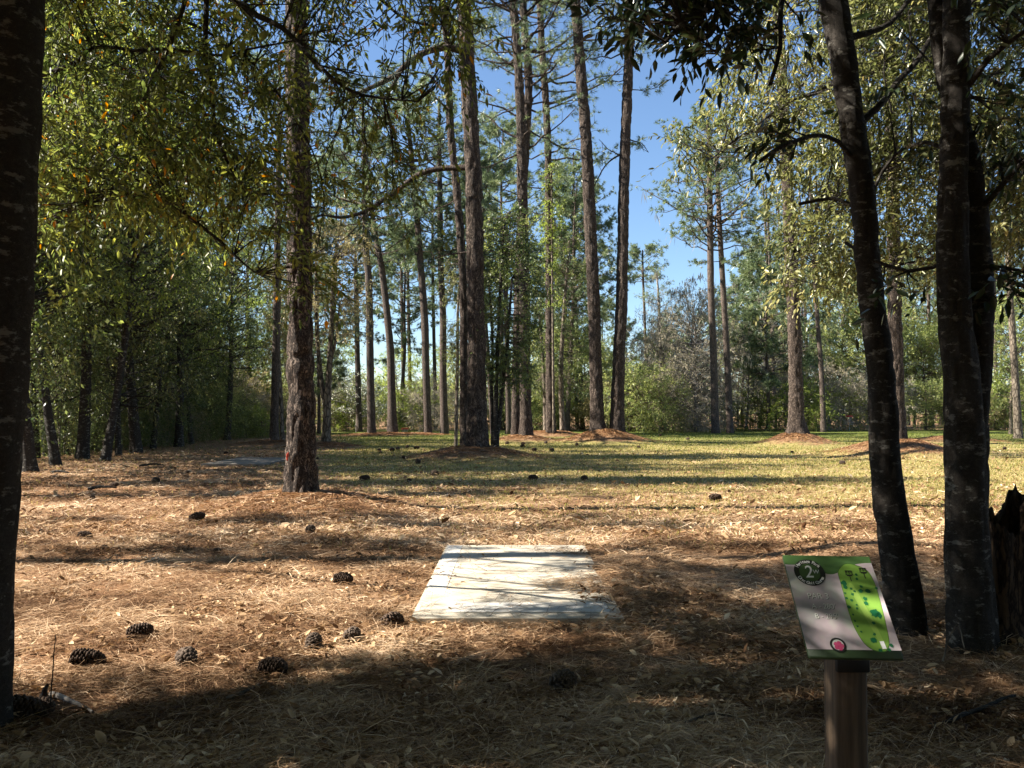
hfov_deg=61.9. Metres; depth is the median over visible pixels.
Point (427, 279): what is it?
pine tree
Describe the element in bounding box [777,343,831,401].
hardwood tree
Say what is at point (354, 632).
pine cone
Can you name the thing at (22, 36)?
oak tree
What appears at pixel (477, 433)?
pine tree
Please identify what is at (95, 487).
dead branch
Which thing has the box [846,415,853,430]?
disc golf basket
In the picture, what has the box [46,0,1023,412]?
sky
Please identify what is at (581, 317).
pine tree
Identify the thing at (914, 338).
hardwood tree
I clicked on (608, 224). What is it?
pine tree
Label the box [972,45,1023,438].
pine tree
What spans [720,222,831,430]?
tree
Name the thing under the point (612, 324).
pine tree
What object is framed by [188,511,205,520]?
pine cone
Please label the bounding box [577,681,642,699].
needle spray
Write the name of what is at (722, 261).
pine tree
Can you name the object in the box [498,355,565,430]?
shrub
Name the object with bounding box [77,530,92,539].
pine cone
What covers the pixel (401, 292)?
pine tree
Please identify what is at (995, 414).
shrub
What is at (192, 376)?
hardwood tree
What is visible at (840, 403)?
shrub
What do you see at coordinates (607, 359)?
hardwood tree
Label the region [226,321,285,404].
hardwood tree
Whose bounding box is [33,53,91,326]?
hardwood tree
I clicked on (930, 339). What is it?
hardwood tree
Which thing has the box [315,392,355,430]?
shrub
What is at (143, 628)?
pine cone
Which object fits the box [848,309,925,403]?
hardwood tree
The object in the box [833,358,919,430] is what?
shrub
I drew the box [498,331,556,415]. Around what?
hardwood tree
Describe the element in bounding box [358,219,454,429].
pine tree
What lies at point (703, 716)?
fallen stick
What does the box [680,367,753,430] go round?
shrub
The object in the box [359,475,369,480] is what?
pine cone
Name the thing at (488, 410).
shrub
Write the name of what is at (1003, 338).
hardwood tree
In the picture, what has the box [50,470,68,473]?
dead branch
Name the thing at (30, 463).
hardwood tree
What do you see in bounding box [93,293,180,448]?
sapling
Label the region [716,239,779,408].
pine tree
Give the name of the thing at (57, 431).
shrub
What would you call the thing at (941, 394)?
shrub
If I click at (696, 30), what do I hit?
oak tree
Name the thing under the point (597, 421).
pine tree
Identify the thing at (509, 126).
pine tree
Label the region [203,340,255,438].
sapling
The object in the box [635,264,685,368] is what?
pine tree
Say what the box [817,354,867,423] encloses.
hardwood tree
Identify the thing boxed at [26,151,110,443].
hardwood tree
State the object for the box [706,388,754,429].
shrub
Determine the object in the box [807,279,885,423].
hardwood tree
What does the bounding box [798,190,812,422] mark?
pine tree
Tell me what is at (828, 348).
hardwood tree
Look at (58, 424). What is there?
sapling
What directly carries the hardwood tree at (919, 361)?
on the ground at (930, 651)
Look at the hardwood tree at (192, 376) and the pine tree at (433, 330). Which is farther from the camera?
the pine tree at (433, 330)
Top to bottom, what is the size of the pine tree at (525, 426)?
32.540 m
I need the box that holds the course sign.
[782,555,903,767]
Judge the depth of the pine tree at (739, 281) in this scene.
84.25 m
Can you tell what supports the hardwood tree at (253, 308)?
on the ground at (930, 651)
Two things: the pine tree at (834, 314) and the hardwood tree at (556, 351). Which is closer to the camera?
the hardwood tree at (556, 351)
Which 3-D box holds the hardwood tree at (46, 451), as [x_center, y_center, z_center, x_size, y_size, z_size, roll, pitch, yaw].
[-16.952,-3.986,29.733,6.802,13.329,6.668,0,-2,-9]
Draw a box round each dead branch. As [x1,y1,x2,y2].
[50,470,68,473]
[87,485,116,489]
[139,463,165,466]
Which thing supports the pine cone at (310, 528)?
on the ground at (930, 651)
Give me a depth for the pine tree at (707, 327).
100.09 m
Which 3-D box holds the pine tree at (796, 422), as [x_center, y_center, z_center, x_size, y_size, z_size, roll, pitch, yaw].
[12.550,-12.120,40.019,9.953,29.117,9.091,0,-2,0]
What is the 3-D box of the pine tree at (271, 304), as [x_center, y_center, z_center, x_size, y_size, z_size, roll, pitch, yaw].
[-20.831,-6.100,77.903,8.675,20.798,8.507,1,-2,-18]
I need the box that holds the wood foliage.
[244,350,1009,422]
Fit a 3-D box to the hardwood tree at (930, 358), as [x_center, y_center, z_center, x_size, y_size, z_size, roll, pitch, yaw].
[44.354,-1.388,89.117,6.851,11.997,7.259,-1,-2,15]
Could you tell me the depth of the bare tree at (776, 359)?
78.01 m
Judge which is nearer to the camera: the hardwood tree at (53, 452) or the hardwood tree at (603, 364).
the hardwood tree at (53, 452)
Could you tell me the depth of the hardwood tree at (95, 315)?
26.86 m
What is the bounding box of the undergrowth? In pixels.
[29,360,287,461]
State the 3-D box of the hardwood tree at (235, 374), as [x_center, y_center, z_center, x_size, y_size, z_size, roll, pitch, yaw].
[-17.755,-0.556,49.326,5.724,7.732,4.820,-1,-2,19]
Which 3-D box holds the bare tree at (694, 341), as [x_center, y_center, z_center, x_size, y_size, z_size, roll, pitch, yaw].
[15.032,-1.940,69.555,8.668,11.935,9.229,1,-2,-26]
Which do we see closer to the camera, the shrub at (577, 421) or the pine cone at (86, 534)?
the pine cone at (86, 534)
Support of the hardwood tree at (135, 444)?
on the ground at (930, 651)
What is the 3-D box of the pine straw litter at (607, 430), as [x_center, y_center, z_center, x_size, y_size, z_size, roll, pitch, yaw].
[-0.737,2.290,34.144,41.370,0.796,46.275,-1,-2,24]
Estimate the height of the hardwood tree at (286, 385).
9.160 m
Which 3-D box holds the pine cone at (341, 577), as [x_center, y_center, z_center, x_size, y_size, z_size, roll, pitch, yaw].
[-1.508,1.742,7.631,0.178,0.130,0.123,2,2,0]
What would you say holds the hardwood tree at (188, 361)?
on the ground at (930, 651)
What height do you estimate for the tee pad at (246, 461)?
0.202 m
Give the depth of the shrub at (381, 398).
75.57 m
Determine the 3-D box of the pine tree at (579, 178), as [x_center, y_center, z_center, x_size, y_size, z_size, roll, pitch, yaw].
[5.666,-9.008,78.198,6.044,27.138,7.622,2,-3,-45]
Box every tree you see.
[0,0,45,731]
[22,0,182,472]
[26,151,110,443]
[29,232,135,458]
[30,0,259,384]
[30,19,195,355]
[30,47,147,374]
[31,208,123,455]
[31,267,137,454]
[31,311,153,443]
[33,11,165,465]
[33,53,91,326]
[34,0,208,370]
[34,0,258,353]
[37,0,664,331]
[38,0,226,459]
[40,3,254,460]
[45,211,225,455]
[45,220,205,428]
[53,5,260,453]
[53,290,164,442]
[75,198,255,448]
[84,91,280,446]
[91,211,219,417]
[116,284,225,421]
[123,276,198,445]
[138,202,250,443]
[152,294,223,441]
[165,133,234,264]
[167,290,245,427]
[170,0,474,110]
[171,181,287,439]
[173,254,234,357]
[184,259,261,439]
[189,195,284,383]
[191,318,250,424]
[194,11,378,439]
[205,291,271,394]
[208,150,287,366]
[224,289,282,386]
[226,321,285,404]
[233,320,287,385]
[242,212,330,398]
[253,326,351,411]
[260,257,288,439]
[265,255,364,432]
[272,140,409,330]
[281,75,446,432]
[282,0,319,492]
[311,198,379,441]
[312,0,570,446]
[312,109,442,431]
[314,335,366,421]
[320,213,411,431]
[349,62,486,434]
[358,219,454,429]
[370,91,507,433]
[374,344,420,424]
[376,218,429,426]
[377,239,445,423]
[388,0,507,444]
[399,164,465,428]
[414,340,459,423]
[417,345,493,412]
[425,138,545,433]
[425,183,516,337]
[433,239,555,433]
[434,256,459,445]
[436,112,569,429]
[440,0,612,436]
[444,0,621,434]
[467,200,557,446]
[471,1,652,433]
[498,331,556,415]
[511,321,589,420]
[530,161,617,430]
[530,231,589,431]
[530,231,615,429]
[531,139,616,427]
[531,316,611,427]
[533,191,643,429]
[534,0,652,430]
[535,274,613,372]
[559,0,670,431]
[564,0,975,636]
[564,342,611,382]
[578,350,629,419]
[579,296,628,372]
[579,336,631,418]
[609,240,668,369]
[609,317,658,389]
[625,301,703,423]
[625,339,675,426]
[627,329,697,412]
[629,98,779,432]
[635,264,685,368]
[636,0,1023,335]
[643,289,751,430]
[645,273,747,424]
[649,305,692,386]
[669,150,772,432]
[675,322,717,407]
[679,284,739,421]
[703,273,780,427]
[707,0,833,433]
[715,291,815,428]
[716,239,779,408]
[717,317,762,427]
[717,320,788,429]
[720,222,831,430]
[726,178,798,427]
[733,312,824,411]
[744,185,783,333]
[754,239,852,372]
[756,185,806,426]
[761,272,839,418]
[767,161,852,431]
[776,322,849,425]
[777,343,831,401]
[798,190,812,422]
[800,269,856,422]
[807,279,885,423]
[808,272,862,422]
[813,17,913,438]
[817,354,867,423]
[818,302,919,416]
[821,0,1023,656]
[829,346,866,419]
[836,243,916,344]
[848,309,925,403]
[860,296,940,403]
[885,239,936,424]
[901,250,937,425]
[902,312,941,426]
[902,323,942,424]
[903,319,998,414]
[904,316,940,426]
[909,298,1000,382]
[911,221,943,424]
[929,259,1023,348]
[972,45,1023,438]
[990,290,1023,433]
[992,215,1023,429]
[992,286,1023,379]
[993,288,1023,411]
[995,201,1023,423]
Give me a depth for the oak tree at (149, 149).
6.18 m
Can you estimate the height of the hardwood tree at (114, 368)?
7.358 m
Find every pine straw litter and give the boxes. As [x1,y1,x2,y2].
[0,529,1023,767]
[16,441,1023,553]
[101,427,1021,534]
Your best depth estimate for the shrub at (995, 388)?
71.49 m
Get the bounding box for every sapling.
[29,334,105,455]
[30,303,124,451]
[57,338,142,450]
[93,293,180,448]
[108,315,188,434]
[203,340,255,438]
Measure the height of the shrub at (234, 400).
4.900 m
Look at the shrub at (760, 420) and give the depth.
71.36 m
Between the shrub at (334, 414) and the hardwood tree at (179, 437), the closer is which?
the hardwood tree at (179, 437)
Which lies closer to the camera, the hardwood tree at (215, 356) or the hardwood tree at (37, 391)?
the hardwood tree at (37, 391)
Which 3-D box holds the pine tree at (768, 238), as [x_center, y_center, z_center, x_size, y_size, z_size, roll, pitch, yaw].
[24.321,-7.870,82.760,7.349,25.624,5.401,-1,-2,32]
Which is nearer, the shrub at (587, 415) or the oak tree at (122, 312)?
the oak tree at (122, 312)
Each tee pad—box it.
[201,457,284,466]
[411,545,623,625]
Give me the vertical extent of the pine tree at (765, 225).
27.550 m
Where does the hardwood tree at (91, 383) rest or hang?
on the ground at (930, 651)
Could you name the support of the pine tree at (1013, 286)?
on the ground at (930, 651)
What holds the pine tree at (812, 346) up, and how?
on the ground at (930, 651)
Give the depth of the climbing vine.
50.80 m
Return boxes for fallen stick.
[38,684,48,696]
[48,691,93,712]
[226,683,259,699]
[685,712,741,722]
[927,694,1015,726]
[942,624,964,661]
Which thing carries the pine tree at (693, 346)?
on the ground at (930, 651)
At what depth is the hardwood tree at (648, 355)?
84.16 m
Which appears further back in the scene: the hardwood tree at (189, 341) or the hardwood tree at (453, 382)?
the hardwood tree at (453, 382)
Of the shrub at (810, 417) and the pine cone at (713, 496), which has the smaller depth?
the pine cone at (713, 496)
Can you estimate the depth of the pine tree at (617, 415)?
43.58 m
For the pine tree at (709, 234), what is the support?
on the ground at (930, 651)
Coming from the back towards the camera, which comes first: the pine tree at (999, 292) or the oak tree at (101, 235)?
the pine tree at (999, 292)
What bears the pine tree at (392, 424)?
on the ground at (930, 651)
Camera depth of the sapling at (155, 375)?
39.31 m
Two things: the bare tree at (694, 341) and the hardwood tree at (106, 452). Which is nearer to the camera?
the hardwood tree at (106, 452)
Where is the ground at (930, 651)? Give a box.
[0,413,1023,767]
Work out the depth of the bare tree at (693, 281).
75.51 m
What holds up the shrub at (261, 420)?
on the ground at (930, 651)
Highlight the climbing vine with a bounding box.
[532,160,568,433]
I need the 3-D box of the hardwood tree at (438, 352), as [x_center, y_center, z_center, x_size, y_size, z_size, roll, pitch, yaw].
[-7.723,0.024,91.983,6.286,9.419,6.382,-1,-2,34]
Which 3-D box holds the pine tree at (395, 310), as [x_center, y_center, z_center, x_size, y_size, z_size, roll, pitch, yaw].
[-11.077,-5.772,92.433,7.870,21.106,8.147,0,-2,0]
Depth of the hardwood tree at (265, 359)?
73.96 m
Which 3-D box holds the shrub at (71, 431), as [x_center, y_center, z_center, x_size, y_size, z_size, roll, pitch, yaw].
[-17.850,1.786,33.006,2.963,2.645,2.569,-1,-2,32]
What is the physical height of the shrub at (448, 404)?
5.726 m
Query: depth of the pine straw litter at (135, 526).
12.53 m
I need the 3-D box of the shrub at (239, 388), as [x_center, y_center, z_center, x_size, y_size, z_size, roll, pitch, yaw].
[-17.179,1.683,52.861,4.474,4.187,4.098,-1,-2,16]
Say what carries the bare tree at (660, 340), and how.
on the ground at (930, 651)
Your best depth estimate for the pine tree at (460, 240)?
31.07 m
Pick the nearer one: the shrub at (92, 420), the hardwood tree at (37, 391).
the hardwood tree at (37, 391)
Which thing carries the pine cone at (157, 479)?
on the ground at (930, 651)
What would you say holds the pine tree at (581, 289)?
on the ground at (930, 651)
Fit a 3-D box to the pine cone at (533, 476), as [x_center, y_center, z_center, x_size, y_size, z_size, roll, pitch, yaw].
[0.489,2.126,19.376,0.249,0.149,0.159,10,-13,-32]
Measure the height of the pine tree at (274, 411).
20.811 m
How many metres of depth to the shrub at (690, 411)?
74.95 m
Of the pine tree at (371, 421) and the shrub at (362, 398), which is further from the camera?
the shrub at (362, 398)
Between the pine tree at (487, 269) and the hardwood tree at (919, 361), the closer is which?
the pine tree at (487, 269)
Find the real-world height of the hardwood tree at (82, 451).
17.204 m
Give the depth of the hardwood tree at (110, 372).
35.87 m
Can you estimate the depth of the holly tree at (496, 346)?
29.21 m
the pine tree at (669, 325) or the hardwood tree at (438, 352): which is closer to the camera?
the hardwood tree at (438, 352)
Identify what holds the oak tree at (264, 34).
on the ground at (930, 651)
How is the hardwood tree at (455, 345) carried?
on the ground at (930, 651)
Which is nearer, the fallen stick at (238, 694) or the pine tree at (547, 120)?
the fallen stick at (238, 694)
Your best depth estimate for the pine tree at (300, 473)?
13.38 m
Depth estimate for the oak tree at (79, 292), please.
16.00 m
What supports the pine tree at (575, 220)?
on the ground at (930, 651)
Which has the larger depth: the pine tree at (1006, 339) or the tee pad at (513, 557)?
the pine tree at (1006, 339)
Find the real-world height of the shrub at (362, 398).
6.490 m
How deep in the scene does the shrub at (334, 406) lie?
67.81 m
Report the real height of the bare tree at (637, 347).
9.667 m
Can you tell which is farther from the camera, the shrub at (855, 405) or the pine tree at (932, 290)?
the pine tree at (932, 290)
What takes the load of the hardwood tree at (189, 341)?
on the ground at (930, 651)
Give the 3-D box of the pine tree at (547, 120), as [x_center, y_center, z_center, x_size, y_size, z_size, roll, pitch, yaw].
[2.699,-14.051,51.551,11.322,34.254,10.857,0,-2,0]
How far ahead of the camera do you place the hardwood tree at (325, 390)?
36.95 m
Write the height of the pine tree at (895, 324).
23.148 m
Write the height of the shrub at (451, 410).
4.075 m
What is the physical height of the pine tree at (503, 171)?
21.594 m
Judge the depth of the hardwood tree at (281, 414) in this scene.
45.93 m
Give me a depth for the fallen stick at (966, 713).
4.31 m
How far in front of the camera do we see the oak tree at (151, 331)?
27.56 m
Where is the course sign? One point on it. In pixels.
(846, 626)
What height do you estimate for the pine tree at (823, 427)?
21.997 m
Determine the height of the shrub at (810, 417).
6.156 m
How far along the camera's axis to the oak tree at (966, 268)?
5.37 m
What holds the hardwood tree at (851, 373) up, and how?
on the ground at (930, 651)
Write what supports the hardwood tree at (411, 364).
on the ground at (930, 651)
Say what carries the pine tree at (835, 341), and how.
on the ground at (930, 651)
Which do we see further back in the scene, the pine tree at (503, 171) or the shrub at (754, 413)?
the shrub at (754, 413)
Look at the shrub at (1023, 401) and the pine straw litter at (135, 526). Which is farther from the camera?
the shrub at (1023, 401)
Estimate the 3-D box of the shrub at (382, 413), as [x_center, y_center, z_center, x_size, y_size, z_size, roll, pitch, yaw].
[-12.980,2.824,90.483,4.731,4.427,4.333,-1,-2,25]
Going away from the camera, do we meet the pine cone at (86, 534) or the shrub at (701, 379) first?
the pine cone at (86, 534)
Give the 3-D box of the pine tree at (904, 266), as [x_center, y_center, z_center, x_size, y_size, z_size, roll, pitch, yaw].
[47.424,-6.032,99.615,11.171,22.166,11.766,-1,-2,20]
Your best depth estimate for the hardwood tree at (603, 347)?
80.90 m
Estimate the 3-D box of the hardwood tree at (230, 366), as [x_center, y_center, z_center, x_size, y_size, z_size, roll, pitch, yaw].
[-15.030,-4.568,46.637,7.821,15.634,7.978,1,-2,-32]
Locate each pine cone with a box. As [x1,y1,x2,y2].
[13,694,46,720]
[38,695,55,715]
[68,648,106,666]
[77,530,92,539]
[109,482,118,486]
[126,622,153,639]
[151,477,159,482]
[175,646,197,666]
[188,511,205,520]
[213,547,220,552]
[257,656,287,676]
[304,632,321,650]
[305,524,315,531]
[333,572,353,584]
[343,626,360,644]
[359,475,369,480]
[380,611,403,628]
[431,470,438,475]
[528,474,537,479]
[549,669,576,692]
[709,493,721,500]
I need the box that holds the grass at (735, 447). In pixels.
[19,432,1023,550]
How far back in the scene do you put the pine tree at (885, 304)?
91.87 m
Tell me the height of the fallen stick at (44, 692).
0.134 m
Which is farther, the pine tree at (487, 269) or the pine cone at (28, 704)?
the pine tree at (487, 269)
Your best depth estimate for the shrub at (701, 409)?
65.62 m
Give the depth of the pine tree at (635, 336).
109.73 m
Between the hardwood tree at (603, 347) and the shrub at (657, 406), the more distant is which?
the hardwood tree at (603, 347)
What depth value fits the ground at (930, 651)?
10.91 m
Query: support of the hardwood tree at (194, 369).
on the ground at (930, 651)
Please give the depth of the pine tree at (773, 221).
84.57 m
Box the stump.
[989,484,1023,645]
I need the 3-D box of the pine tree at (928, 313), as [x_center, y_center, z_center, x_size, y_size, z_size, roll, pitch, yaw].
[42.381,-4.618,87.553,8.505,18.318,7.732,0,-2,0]
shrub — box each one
[37,399,92,452]
[39,417,69,453]
[51,380,106,446]
[57,370,152,448]
[187,366,246,439]
[206,365,286,435]
[209,379,268,436]
[231,402,266,438]
[233,369,286,436]
[243,403,279,437]
[257,383,288,432]
[313,367,355,431]
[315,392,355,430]
[317,389,366,431]
[342,378,398,429]
[343,380,383,426]
[375,396,399,426]
[380,382,439,430]
[396,370,459,431]
[403,384,449,428]
[432,384,459,426]
[439,392,459,429]
[458,385,511,429]
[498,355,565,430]
[531,370,579,429]
[541,374,589,430]
[572,378,644,430]
[584,358,664,430]
[602,349,676,432]
[624,368,696,432]
[639,366,710,431]
[643,336,743,431]
[672,391,710,429]
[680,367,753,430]
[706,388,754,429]
[724,385,784,430]
[737,368,804,429]
[761,373,843,431]
[775,354,867,430]
[818,376,868,429]
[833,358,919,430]
[904,372,943,430]
[921,381,992,428]
[989,374,1023,429]
[989,387,1012,430]
[1002,376,1023,428]
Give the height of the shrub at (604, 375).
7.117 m
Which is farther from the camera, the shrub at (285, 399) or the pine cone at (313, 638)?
the shrub at (285, 399)
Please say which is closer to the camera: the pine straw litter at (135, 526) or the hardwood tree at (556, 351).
the pine straw litter at (135, 526)
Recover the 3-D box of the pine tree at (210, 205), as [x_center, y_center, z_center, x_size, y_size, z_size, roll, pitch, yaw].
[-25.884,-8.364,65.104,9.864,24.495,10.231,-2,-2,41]
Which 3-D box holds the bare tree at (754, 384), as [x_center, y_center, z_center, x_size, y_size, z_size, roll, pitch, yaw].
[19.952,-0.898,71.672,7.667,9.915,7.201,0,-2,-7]
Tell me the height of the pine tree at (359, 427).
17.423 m
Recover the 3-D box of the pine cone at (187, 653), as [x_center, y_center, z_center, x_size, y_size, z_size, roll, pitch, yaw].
[-1.978,1.664,5.182,0.135,0.138,0.162,-21,10,-16]
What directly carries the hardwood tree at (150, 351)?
on the ground at (930, 651)
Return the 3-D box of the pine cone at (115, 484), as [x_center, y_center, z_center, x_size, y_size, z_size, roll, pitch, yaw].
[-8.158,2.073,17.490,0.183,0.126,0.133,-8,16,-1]
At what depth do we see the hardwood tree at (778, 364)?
84.24 m
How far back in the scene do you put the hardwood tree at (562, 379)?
53.52 m
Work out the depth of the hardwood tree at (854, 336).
83.00 m
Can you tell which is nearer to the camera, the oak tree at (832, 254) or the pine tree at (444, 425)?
the oak tree at (832, 254)
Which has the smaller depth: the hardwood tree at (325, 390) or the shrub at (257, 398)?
the hardwood tree at (325, 390)
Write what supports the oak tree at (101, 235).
on the ground at (930, 651)
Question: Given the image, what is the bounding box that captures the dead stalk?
[50,634,55,705]
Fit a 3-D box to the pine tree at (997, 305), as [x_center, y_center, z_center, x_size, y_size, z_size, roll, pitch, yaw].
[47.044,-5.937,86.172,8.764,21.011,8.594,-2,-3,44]
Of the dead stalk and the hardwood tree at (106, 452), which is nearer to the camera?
the dead stalk
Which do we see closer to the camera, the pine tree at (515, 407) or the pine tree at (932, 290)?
the pine tree at (515, 407)
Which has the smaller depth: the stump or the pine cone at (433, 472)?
the stump
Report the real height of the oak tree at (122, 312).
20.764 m
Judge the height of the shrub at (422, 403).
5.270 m
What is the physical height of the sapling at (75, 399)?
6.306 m
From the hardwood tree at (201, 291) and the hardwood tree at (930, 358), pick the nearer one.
the hardwood tree at (201, 291)
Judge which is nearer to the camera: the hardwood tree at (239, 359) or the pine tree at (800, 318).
the hardwood tree at (239, 359)
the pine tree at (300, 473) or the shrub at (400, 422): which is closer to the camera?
the pine tree at (300, 473)
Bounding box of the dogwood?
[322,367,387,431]
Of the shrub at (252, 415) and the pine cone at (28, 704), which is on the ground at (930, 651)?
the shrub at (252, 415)
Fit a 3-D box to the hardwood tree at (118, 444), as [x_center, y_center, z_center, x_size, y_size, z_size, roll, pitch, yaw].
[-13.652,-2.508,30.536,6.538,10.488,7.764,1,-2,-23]
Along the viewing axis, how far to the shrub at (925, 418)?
72.49 m
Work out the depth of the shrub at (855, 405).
75.03 m
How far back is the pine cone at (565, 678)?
4.76 m
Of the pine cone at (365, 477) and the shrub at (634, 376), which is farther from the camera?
the shrub at (634, 376)
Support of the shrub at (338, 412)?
on the ground at (930, 651)
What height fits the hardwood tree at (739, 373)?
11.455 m
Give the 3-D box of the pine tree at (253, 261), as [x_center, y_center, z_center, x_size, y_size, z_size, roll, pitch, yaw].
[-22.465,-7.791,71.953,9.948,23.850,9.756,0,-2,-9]
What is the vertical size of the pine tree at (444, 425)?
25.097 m
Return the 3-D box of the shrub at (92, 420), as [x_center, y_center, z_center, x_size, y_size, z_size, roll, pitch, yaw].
[-18.569,1.239,35.199,4.075,3.814,3.732,-2,-2,41]
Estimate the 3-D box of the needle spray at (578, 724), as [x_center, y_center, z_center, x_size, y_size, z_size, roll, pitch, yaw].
[0.329,1.643,4.144,0.409,0.059,0.324,0,-2,0]
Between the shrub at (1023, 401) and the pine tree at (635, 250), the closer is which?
the shrub at (1023, 401)
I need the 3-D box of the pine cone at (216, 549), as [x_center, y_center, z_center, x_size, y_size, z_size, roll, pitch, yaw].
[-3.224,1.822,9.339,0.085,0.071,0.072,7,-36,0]
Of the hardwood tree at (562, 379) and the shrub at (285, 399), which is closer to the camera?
the hardwood tree at (562, 379)
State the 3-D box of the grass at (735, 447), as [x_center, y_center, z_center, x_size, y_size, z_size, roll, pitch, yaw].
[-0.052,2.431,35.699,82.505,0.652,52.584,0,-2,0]
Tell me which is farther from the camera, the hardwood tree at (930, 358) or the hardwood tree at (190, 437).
the hardwood tree at (930, 358)
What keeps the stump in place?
on the ground at (930, 651)
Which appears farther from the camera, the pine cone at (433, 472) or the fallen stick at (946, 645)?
the pine cone at (433, 472)
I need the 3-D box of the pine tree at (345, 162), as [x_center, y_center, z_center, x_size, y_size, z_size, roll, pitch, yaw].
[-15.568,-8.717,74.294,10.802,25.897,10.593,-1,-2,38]
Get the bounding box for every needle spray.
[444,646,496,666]
[544,711,619,733]
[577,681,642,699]
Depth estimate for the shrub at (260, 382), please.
55.65 m
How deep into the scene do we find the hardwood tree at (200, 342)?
43.75 m
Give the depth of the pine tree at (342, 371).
61.67 m
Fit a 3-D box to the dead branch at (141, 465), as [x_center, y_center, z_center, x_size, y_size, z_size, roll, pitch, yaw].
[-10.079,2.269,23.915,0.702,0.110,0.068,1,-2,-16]
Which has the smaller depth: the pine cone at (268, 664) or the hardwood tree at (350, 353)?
the pine cone at (268, 664)
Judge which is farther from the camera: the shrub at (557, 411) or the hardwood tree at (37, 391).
the shrub at (557, 411)
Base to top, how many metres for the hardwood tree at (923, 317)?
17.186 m
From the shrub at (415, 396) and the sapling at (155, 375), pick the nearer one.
the sapling at (155, 375)
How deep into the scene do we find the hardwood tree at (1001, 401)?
59.90 m
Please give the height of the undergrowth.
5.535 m
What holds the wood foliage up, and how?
on the ground at (930, 651)
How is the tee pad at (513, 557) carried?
on the ground at (930, 651)
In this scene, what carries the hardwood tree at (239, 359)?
on the ground at (930, 651)
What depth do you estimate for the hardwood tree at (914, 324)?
87.26 m
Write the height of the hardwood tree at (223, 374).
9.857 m
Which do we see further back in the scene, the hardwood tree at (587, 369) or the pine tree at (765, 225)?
the pine tree at (765, 225)
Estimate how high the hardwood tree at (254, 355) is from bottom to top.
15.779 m
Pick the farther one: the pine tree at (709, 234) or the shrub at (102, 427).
the pine tree at (709, 234)
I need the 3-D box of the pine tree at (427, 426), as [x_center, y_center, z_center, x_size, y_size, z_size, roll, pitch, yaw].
[-6.528,-9.220,58.426,9.893,25.780,10.712,0,-2,0]

